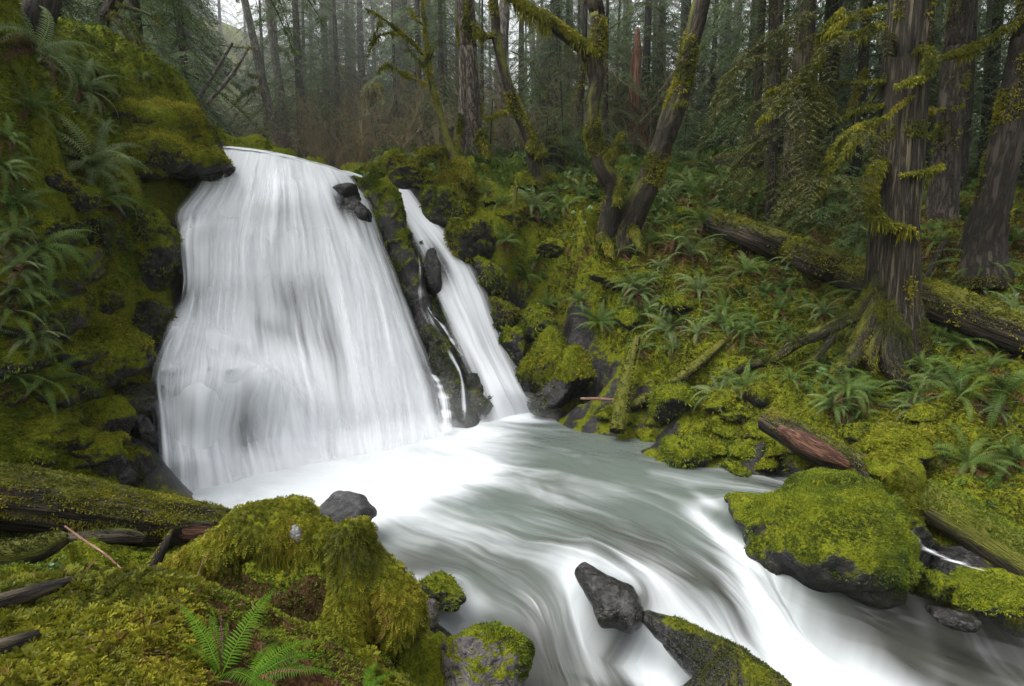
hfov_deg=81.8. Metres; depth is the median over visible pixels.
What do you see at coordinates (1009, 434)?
fallen branch
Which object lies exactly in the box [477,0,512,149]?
conifer
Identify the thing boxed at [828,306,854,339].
sword fern
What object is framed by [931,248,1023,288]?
sword fern
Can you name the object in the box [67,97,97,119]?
sword fern
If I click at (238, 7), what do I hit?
sky
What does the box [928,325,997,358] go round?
sword fern
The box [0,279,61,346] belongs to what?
sword fern
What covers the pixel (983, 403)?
fallen branch
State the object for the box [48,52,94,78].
sword fern
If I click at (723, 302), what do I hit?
sword fern
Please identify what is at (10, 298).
sword fern
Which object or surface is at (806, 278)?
sword fern
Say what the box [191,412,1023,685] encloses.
stream water
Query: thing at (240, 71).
conifer
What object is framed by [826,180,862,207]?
sword fern
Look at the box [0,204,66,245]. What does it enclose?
rock
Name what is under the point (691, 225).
sword fern
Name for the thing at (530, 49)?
conifer
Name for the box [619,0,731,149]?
conifer
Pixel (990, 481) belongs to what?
groundcover
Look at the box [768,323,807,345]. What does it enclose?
sword fern
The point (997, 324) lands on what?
fallen log
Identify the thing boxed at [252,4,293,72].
conifer
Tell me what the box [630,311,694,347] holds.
sword fern
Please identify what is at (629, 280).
sword fern
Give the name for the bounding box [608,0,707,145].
conifer
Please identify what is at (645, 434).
cobble
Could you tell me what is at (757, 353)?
sword fern
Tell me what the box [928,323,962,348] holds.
sword fern
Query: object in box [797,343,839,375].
sword fern
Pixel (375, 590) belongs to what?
mossy stump
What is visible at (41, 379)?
sword fern
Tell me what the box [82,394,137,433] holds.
rock
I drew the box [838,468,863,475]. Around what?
rock
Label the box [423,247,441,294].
rock
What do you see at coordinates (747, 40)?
conifer
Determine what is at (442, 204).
rock
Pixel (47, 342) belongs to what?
sword fern
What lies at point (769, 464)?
cobble
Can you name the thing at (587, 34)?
conifer
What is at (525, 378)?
rock
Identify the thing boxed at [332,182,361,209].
rock
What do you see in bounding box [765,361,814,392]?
sword fern
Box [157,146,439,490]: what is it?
waterfall
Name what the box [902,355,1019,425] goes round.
sword fern
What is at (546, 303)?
sword fern
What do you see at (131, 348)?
boulder
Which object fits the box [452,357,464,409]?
waterfall
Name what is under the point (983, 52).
conifer
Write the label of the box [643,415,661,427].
cobble
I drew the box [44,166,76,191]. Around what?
rock
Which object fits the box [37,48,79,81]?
sword fern
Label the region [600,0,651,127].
conifer
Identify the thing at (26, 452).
rock
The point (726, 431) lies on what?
cobble
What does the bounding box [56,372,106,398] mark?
rock
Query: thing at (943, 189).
conifer
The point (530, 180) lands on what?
rock
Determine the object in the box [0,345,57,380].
rock
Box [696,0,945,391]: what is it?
cedar
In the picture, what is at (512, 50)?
conifer
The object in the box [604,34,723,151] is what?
bare shrub
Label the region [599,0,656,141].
conifer
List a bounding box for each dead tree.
[197,42,232,101]
[201,46,249,109]
[209,0,284,147]
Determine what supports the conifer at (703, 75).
on the ground
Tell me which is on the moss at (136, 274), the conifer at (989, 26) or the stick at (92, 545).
the stick at (92, 545)
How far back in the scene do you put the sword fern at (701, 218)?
13.77 m
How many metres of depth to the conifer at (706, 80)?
31.20 m
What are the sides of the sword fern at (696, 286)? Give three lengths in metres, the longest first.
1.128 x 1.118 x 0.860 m
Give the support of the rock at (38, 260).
on the ground
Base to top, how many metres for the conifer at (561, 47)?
10.722 m
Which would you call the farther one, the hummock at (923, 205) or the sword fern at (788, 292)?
the hummock at (923, 205)
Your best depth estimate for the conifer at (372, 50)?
26.46 m
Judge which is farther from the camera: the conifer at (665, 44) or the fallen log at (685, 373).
the conifer at (665, 44)
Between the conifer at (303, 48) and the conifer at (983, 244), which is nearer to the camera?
the conifer at (983, 244)
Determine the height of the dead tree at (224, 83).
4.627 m
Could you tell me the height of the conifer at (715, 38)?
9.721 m
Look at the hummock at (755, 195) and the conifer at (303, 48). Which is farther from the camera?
the conifer at (303, 48)
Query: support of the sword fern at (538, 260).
on the ground
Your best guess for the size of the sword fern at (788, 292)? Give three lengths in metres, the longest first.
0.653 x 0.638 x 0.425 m
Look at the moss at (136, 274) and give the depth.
6.60 m
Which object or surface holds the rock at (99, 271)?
on the ground
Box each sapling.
[365,0,476,216]
[482,98,509,159]
[539,79,589,169]
[539,117,564,172]
[564,102,590,167]
[671,105,704,161]
[785,131,859,242]
[831,181,867,255]
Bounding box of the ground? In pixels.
[0,0,1023,685]
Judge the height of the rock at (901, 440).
0.658 m
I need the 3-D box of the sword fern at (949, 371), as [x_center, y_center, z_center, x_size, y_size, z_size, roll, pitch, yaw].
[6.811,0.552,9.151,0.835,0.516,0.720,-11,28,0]
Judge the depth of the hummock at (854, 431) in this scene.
8.29 m
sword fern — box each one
[0,5,107,103]
[0,112,32,159]
[0,152,39,195]
[0,152,48,199]
[0,169,62,234]
[0,195,97,296]
[0,208,42,254]
[0,214,45,266]
[0,239,44,280]
[0,241,57,303]
[0,252,77,337]
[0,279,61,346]
[0,321,72,362]
[0,343,57,401]
[1,277,35,309]
[4,300,65,334]
[9,62,78,145]
[9,323,69,355]
[12,346,95,421]
[35,34,95,76]
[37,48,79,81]
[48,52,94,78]
[57,58,130,121]
[58,115,151,203]
[65,52,116,89]
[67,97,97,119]
[71,161,152,228]
[73,66,123,111]
[83,115,124,138]
[132,66,157,87]
[175,586,276,685]
[247,640,336,685]
[362,662,393,685]
[474,180,504,197]
[487,188,521,211]
[487,225,527,261]
[506,185,559,228]
[511,263,540,299]
[523,290,562,316]
[525,251,550,273]
[535,205,562,225]
[536,182,565,198]
[544,194,587,219]
[560,286,596,312]
[561,170,601,195]
[569,298,624,340]
[573,164,593,177]
[596,242,647,262]
[606,265,657,308]
[612,273,662,313]
[613,287,662,322]
[625,338,658,361]
[627,267,664,293]
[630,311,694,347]
[635,223,675,258]
[642,217,657,231]
[646,211,667,230]
[646,292,684,320]
[650,256,672,273]
[651,310,691,340]
[652,222,706,256]
[652,231,727,276]
[655,181,685,206]
[655,210,679,225]
[656,337,681,358]
[666,168,703,189]
[667,165,710,184]
[672,174,718,195]
[672,270,731,313]
[673,204,726,234]
[673,316,714,347]
[675,269,727,299]
[677,217,705,236]
[689,373,747,417]
[691,159,728,179]
[691,170,724,188]
[692,207,714,239]
[695,288,756,318]
[695,304,736,332]
[697,302,756,342]
[709,168,747,201]
[711,250,779,284]
[712,358,768,399]
[714,323,769,355]
[716,299,792,346]
[721,318,752,338]
[731,192,781,219]
[735,318,767,336]
[735,340,770,358]
[737,282,787,303]
[753,285,814,323]
[759,272,804,297]
[760,216,788,227]
[763,316,806,341]
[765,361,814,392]
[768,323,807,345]
[771,256,794,283]
[773,284,801,298]
[776,181,830,215]
[779,267,812,287]
[780,213,831,239]
[782,219,834,242]
[795,294,849,324]
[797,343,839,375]
[801,361,864,395]
[804,379,868,429]
[804,383,860,423]
[811,371,871,411]
[813,364,886,419]
[814,368,856,388]
[819,270,860,302]
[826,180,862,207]
[826,237,865,258]
[827,394,883,423]
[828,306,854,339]
[830,341,844,357]
[835,359,913,410]
[841,237,866,255]
[852,387,873,407]
[877,363,966,411]
[888,382,933,404]
[888,390,942,421]
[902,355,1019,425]
[904,350,948,379]
[909,362,957,387]
[909,365,952,393]
[920,218,962,263]
[920,219,953,234]
[924,355,982,382]
[925,358,988,389]
[926,318,965,347]
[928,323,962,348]
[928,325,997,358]
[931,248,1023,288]
[932,358,1023,429]
[933,419,1023,479]
[935,325,951,345]
[935,438,965,466]
[958,203,971,220]
[960,429,1023,484]
[971,351,1020,377]
[973,389,1023,427]
[987,283,1023,311]
[1008,225,1023,252]
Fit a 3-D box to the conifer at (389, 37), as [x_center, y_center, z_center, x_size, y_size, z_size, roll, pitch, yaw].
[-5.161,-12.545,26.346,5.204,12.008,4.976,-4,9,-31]
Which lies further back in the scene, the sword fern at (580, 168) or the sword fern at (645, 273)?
the sword fern at (580, 168)
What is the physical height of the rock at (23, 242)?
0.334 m
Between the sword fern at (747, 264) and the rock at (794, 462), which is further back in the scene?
the sword fern at (747, 264)
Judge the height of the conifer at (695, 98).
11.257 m
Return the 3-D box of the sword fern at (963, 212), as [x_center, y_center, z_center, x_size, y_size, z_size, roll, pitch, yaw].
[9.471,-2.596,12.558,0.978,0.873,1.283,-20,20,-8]
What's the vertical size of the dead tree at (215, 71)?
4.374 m
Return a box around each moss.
[0,0,535,685]
[0,562,410,685]
[532,157,1023,596]
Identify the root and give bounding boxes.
[0,528,69,565]
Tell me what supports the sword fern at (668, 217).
on the ground
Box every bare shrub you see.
[220,93,303,151]
[227,75,395,162]
[244,84,358,168]
[268,95,385,167]
[276,56,443,167]
[300,74,393,169]
[310,27,457,159]
[366,37,496,147]
[366,62,457,154]
[370,53,458,160]
[414,57,528,152]
[443,32,559,154]
[499,47,627,152]
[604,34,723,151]
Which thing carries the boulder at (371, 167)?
on the ground
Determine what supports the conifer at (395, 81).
on the ground
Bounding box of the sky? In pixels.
[195,0,1014,136]
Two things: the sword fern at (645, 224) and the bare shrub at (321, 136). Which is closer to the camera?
the sword fern at (645, 224)
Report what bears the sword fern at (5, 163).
on the ground
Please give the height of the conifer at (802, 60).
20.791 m
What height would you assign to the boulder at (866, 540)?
1.445 m
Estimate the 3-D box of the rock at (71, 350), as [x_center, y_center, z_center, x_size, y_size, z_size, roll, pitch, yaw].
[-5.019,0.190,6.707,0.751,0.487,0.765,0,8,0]
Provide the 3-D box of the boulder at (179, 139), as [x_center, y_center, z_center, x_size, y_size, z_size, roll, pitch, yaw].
[-6.136,-3.416,10.028,2.569,1.515,2.118,0,8,0]
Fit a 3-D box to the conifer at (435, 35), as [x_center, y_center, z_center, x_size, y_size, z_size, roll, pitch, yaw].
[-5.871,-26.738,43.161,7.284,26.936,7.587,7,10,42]
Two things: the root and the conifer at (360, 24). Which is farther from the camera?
the conifer at (360, 24)
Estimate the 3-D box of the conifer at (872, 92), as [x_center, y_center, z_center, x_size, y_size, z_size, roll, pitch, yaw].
[17.032,-13.315,24.534,5.419,12.505,5.182,4,9,29]
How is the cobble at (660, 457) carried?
on the ground
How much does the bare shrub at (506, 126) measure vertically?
3.791 m
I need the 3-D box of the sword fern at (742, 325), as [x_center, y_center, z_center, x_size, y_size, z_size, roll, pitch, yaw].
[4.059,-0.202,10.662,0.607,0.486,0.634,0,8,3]
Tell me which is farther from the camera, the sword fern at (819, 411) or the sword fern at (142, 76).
the sword fern at (142, 76)
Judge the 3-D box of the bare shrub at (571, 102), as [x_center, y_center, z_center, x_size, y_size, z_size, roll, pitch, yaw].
[1.311,-7.434,18.635,3.474,3.791,4.088,-7,10,-44]
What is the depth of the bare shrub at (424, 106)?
17.71 m
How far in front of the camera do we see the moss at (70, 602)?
2.98 m
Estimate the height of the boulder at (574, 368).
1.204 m
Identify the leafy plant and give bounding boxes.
[0,183,39,213]
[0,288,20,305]
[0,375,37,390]
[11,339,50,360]
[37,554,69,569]
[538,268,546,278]
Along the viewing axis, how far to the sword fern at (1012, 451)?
7.78 m
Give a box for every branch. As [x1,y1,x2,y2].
[50,525,146,544]
[614,265,655,269]
[702,330,777,345]
[877,403,908,408]
[933,385,1001,407]
[1000,424,1023,441]
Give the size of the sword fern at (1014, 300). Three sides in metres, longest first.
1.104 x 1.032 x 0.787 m
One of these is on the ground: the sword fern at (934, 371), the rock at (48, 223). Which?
the sword fern at (934, 371)
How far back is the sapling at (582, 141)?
16.83 m
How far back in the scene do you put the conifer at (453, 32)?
24.50 m
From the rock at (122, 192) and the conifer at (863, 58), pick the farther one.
the conifer at (863, 58)
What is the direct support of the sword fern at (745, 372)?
on the ground
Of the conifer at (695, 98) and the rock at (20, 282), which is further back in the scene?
the conifer at (695, 98)
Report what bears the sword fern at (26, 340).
on the ground
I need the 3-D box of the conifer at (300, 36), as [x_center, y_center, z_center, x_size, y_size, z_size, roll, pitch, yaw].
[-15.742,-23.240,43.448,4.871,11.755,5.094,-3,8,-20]
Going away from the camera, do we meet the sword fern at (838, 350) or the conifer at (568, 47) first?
the sword fern at (838, 350)
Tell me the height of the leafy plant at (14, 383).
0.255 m
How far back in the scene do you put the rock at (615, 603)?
5.26 m
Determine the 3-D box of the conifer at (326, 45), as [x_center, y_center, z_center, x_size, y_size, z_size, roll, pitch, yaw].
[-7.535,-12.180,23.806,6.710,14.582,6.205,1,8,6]
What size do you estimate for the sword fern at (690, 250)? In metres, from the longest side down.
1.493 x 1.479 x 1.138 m
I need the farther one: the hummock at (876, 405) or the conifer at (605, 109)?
the conifer at (605, 109)
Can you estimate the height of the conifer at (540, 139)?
5.879 m
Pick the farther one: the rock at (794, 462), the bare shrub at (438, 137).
the bare shrub at (438, 137)
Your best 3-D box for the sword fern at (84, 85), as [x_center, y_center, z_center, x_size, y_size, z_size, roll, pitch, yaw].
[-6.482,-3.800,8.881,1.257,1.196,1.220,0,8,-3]
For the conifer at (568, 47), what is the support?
on the ground
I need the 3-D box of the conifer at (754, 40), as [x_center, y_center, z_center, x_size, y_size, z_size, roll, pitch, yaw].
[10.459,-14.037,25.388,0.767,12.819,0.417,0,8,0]
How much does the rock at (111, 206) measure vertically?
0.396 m
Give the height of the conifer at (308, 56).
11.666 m
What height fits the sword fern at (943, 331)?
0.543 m
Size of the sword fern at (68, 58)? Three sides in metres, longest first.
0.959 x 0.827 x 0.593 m
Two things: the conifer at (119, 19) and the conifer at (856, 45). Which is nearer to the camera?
the conifer at (119, 19)
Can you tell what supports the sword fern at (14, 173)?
on the ground
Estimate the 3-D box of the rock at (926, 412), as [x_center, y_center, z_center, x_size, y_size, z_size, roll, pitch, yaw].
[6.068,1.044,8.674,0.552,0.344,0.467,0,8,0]
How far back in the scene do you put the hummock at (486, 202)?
13.63 m
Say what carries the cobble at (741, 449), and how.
on the ground
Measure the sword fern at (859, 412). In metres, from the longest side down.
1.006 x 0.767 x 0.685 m
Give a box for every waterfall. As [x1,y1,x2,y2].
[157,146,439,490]
[399,189,528,420]
[432,375,450,430]
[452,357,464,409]
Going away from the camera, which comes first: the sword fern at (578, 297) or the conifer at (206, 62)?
the sword fern at (578, 297)
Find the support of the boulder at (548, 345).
on the ground
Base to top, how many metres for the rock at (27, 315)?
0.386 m
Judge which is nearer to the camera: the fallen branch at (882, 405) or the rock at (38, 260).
the rock at (38, 260)
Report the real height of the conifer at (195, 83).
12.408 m
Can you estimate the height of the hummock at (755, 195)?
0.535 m
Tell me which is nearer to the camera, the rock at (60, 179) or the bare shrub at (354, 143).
the rock at (60, 179)
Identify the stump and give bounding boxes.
[157,493,431,669]
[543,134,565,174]
[791,266,814,285]
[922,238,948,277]
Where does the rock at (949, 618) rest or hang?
on the ground
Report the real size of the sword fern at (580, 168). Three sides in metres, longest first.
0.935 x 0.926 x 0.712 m
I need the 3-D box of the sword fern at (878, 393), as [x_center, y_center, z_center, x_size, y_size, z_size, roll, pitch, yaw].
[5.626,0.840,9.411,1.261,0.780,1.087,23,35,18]
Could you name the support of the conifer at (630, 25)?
on the ground
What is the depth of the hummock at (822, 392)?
9.06 m
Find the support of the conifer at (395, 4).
on the ground
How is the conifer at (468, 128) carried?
on the ground
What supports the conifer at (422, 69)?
on the ground
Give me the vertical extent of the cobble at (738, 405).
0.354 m
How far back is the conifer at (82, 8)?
12.76 m
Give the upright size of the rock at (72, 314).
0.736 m
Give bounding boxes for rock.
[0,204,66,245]
[0,238,33,252]
[0,257,31,292]
[0,307,35,339]
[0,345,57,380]
[0,384,29,400]
[2,388,29,405]
[4,278,54,311]
[9,432,64,467]
[19,407,81,448]
[20,178,39,195]
[21,310,49,330]
[26,297,87,346]
[29,250,52,266]
[29,386,49,404]
[30,258,87,297]
[36,363,78,408]
[43,292,92,339]
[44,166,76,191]
[49,216,90,250]
[54,340,111,369]
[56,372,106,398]
[58,123,97,160]
[60,339,113,378]
[65,419,103,454]
[66,181,103,213]
[68,243,109,285]
[72,429,130,468]
[78,206,132,258]
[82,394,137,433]
[89,454,126,476]
[96,283,128,314]
[99,194,132,211]
[109,180,136,220]
[114,379,164,414]
[116,466,135,486]
[123,443,155,487]
[130,298,177,360]
[130,414,159,445]
[179,164,235,187]
[318,490,376,523]
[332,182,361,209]
[338,195,371,229]
[388,163,441,190]
[414,569,466,611]
[415,143,481,201]
[417,183,469,230]
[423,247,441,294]
[426,598,440,628]
[443,214,496,265]
[473,254,509,299]
[487,295,521,333]
[497,324,529,368]
[510,167,559,190]
[514,366,536,398]
[515,302,555,342]
[527,377,573,414]
[574,562,644,633]
[587,258,625,290]
[642,610,791,685]
[782,450,818,474]
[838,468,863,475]
[850,421,939,466]
[904,401,947,424]
[918,567,958,604]
[924,605,982,632]
[929,545,990,575]
[949,565,1023,619]
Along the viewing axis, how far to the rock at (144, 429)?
7.70 m
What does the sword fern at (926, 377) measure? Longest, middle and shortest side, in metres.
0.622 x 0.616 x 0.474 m
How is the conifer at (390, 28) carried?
on the ground
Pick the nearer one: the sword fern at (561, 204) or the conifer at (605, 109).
the sword fern at (561, 204)
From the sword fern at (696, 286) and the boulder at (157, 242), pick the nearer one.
the boulder at (157, 242)
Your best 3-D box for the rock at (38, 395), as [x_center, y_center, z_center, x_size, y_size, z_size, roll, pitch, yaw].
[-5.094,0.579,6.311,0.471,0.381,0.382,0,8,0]
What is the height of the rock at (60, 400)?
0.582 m
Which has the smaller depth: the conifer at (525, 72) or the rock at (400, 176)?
the rock at (400, 176)
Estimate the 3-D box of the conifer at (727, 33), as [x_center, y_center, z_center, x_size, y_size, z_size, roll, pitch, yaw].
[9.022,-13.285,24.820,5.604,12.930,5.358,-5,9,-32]
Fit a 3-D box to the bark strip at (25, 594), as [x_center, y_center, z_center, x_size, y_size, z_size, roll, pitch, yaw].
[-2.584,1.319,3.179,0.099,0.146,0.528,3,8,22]
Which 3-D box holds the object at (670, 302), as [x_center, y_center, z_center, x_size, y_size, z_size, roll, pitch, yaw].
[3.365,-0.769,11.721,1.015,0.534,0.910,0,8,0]
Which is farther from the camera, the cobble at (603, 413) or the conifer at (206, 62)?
the conifer at (206, 62)
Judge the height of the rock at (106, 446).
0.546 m
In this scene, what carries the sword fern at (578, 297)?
on the ground
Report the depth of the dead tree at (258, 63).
19.83 m
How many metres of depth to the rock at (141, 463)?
7.33 m
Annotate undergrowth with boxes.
[195,75,1023,224]
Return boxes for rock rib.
[356,173,493,426]
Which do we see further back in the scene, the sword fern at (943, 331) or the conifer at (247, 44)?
the conifer at (247, 44)
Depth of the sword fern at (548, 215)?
13.98 m
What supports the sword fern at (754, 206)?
on the ground
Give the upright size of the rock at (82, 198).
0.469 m
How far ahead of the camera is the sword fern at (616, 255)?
12.79 m
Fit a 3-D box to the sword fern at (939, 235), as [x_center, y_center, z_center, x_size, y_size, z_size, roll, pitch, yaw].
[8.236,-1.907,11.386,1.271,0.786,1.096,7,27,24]
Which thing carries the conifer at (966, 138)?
on the ground
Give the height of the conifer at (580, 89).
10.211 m
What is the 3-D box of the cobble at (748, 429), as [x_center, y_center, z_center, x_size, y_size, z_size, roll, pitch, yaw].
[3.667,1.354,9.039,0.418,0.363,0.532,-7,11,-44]
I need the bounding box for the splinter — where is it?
[145,529,173,566]
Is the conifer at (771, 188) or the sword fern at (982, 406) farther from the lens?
the conifer at (771, 188)
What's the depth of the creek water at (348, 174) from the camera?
12.23 m
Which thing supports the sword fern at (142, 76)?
on the ground
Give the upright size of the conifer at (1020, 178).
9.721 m
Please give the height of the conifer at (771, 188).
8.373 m
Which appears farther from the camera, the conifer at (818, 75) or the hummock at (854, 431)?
the conifer at (818, 75)
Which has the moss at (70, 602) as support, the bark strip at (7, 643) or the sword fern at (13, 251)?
the bark strip at (7, 643)
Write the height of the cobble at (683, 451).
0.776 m
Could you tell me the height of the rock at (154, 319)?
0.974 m
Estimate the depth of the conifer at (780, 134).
20.72 m
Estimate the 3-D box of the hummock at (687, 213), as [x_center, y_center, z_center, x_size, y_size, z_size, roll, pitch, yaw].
[4.112,-3.176,14.335,0.576,0.367,0.597,0,8,0]
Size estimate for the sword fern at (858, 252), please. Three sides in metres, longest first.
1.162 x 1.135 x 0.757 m
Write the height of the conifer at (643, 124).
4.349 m
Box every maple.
[470,0,548,194]
[503,0,633,258]
[615,0,709,257]
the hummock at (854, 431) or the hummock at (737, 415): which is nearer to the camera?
the hummock at (854, 431)
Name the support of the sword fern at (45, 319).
on the ground
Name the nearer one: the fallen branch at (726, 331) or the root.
the root
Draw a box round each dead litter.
[0,558,391,685]
[558,183,1023,488]
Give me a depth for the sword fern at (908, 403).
9.00 m
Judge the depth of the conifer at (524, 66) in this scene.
37.82 m
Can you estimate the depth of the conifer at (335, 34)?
21.73 m
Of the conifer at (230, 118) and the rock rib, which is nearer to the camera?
the rock rib
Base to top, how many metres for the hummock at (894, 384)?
0.340 m
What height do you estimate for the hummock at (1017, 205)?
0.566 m
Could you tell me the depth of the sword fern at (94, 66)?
9.11 m
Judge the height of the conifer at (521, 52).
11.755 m
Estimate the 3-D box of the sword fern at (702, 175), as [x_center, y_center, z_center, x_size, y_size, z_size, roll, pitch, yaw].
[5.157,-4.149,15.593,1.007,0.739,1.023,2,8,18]
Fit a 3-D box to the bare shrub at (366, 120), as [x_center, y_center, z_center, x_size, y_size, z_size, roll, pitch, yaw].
[-3.247,-7.536,18.314,5.033,3.953,5.587,7,10,43]
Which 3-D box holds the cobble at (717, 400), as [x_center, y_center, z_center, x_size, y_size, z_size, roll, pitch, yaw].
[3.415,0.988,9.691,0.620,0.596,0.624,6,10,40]
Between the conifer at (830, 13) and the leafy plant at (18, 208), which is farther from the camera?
the conifer at (830, 13)
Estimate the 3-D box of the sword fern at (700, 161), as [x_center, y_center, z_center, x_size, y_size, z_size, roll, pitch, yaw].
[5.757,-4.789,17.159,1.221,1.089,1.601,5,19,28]
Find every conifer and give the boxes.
[21,0,338,57]
[58,0,155,51]
[60,0,97,25]
[63,0,167,49]
[64,0,270,139]
[65,0,242,90]
[98,0,308,55]
[117,0,232,132]
[120,0,250,136]
[142,1,242,130]
[143,0,260,136]
[151,0,235,120]
[191,0,222,26]
[191,0,250,67]
[221,0,312,144]
[225,0,367,164]
[227,0,269,69]
[232,0,321,139]
[238,0,337,79]
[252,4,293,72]
[262,0,349,160]
[264,0,292,149]
[267,0,319,89]
[269,0,390,167]
[271,0,354,165]
[290,0,381,161]
[291,0,365,162]
[294,0,378,168]
[306,0,432,164]
[308,0,389,147]
[317,0,454,124]
[334,0,391,161]
[342,0,516,162]
[351,0,433,161]
[354,0,458,161]
[356,0,449,100]
[365,0,436,124]
[370,0,484,161]
[388,0,452,144]
[392,0,414,151]
[410,0,514,150]
[412,1,477,99]
[422,0,494,143]
[426,0,492,162]
[434,0,494,150]
[442,1,447,123]
[447,0,517,156]
[449,0,516,146]
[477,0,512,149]
[484,0,570,151]
[492,17,529,130]
[494,0,509,151]
[494,0,627,150]
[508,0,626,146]
[508,20,535,143]
[509,0,547,141]
[510,1,741,155]
[512,0,608,150]
[512,32,548,142]
[526,2,585,116]
[528,0,629,137]
[529,0,534,118]
[543,0,612,147]
[556,0,651,153]
[565,0,718,151]
[570,0,587,155]
[571,0,641,143]
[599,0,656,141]
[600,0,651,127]
[601,0,643,148]
[604,0,692,141]
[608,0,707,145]
[610,0,710,141]
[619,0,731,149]
[625,0,749,151]
[628,0,702,146]
[650,0,764,150]
[673,6,719,147]
[676,0,766,125]
[683,0,689,149]
[690,0,750,146]
[692,0,851,169]
[695,0,749,130]
[696,0,791,153]
[700,0,863,196]
[700,31,705,147]
[701,0,854,242]
[705,0,795,145]
[707,0,821,175]
[714,0,845,158]
[716,0,937,179]
[724,0,742,147]
[750,1,757,120]
[761,0,857,140]
[764,0,1016,222]
[788,0,887,152]
[792,0,980,181]
[819,2,881,126]
[820,0,982,169]
[843,0,852,128]
[849,0,886,151]
[851,3,978,146]
[854,2,882,146]
[858,0,863,163]
[862,0,1015,186]
[864,0,1008,154]
[876,0,1000,139]
[926,1,936,165]
[935,0,1023,290]
[936,0,1007,190]
[944,1,1005,139]
[960,0,1023,183]
[970,0,1006,144]
[971,0,1014,148]
[980,0,993,124]
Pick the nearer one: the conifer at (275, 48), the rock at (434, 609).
the rock at (434, 609)
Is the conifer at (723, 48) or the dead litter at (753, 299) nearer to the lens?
the dead litter at (753, 299)
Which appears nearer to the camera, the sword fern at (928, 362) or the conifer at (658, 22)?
the sword fern at (928, 362)
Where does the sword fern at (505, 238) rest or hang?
on the ground
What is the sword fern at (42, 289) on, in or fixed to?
on the ground
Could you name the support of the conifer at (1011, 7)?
on the ground
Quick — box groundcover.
[560,172,1023,506]
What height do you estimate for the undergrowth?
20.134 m
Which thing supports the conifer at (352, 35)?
on the ground
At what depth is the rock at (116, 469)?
6.72 m
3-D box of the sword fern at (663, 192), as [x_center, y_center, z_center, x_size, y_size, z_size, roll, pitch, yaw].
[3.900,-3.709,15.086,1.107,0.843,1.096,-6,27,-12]
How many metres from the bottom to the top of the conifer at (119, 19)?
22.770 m
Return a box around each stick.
[64,525,120,567]
[580,397,612,400]
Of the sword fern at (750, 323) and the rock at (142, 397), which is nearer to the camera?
the rock at (142, 397)
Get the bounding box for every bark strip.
[0,573,85,609]
[0,630,41,653]
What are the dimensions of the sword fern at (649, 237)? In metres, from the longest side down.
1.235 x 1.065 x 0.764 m
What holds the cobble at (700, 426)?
on the ground
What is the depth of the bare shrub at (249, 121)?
17.15 m
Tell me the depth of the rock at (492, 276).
12.61 m
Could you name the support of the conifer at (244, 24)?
on the ground
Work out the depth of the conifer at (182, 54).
18.14 m
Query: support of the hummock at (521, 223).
on the ground
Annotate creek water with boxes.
[223,146,353,177]
[342,170,361,176]
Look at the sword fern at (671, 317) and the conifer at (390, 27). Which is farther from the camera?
the conifer at (390, 27)
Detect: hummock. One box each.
[479,195,499,209]
[491,202,526,221]
[516,215,530,227]
[524,210,542,221]
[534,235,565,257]
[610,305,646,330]
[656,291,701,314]
[670,205,693,217]
[716,405,756,423]
[740,188,760,196]
[757,254,768,260]
[809,385,833,402]
[839,419,875,441]
[872,400,897,410]
[888,377,919,393]
[921,200,925,214]
[930,342,950,354]
[1012,200,1023,215]
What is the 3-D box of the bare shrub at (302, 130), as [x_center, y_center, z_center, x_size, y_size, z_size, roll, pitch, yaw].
[-6.648,-6.570,19.055,5.028,3.558,4.530,7,10,44]
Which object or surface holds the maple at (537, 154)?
on the ground
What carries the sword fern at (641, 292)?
on the ground
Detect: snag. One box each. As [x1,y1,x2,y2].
[358,80,403,156]
[511,173,520,235]
[628,26,646,154]
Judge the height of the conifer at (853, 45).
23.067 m
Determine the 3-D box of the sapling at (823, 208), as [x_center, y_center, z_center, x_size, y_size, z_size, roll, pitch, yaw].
[6.864,-3.154,12.848,1.888,2.849,1.662,-7,10,-44]
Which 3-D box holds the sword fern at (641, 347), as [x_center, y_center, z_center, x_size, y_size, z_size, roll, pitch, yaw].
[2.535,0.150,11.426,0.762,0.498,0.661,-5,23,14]
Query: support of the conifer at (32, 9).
on the ground
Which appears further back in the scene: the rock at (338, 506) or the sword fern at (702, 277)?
the sword fern at (702, 277)
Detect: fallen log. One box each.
[0,461,232,546]
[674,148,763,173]
[706,207,1023,357]
[758,407,928,523]
[916,478,1023,575]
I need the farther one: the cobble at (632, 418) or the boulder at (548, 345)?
the boulder at (548, 345)
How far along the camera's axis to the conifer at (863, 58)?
16.15 m
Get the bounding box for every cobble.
[592,401,613,421]
[608,410,638,428]
[634,425,657,441]
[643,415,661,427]
[646,380,701,423]
[654,454,664,462]
[658,432,713,468]
[680,419,710,437]
[689,408,702,422]
[700,386,737,413]
[705,461,718,467]
[707,438,729,459]
[709,413,726,427]
[712,423,737,438]
[719,458,753,477]
[725,401,752,419]
[725,439,763,459]
[733,420,763,439]
[740,381,771,408]
[752,456,780,471]
[761,441,789,458]
[762,432,776,443]
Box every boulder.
[61,409,85,452]
[75,312,158,398]
[106,93,233,180]
[129,203,184,291]
[362,161,385,177]
[380,148,415,175]
[440,620,535,685]
[516,324,567,392]
[550,342,597,399]
[723,467,939,608]
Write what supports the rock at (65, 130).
on the ground
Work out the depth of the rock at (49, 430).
6.16 m
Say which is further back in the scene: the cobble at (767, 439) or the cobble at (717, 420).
the cobble at (717, 420)

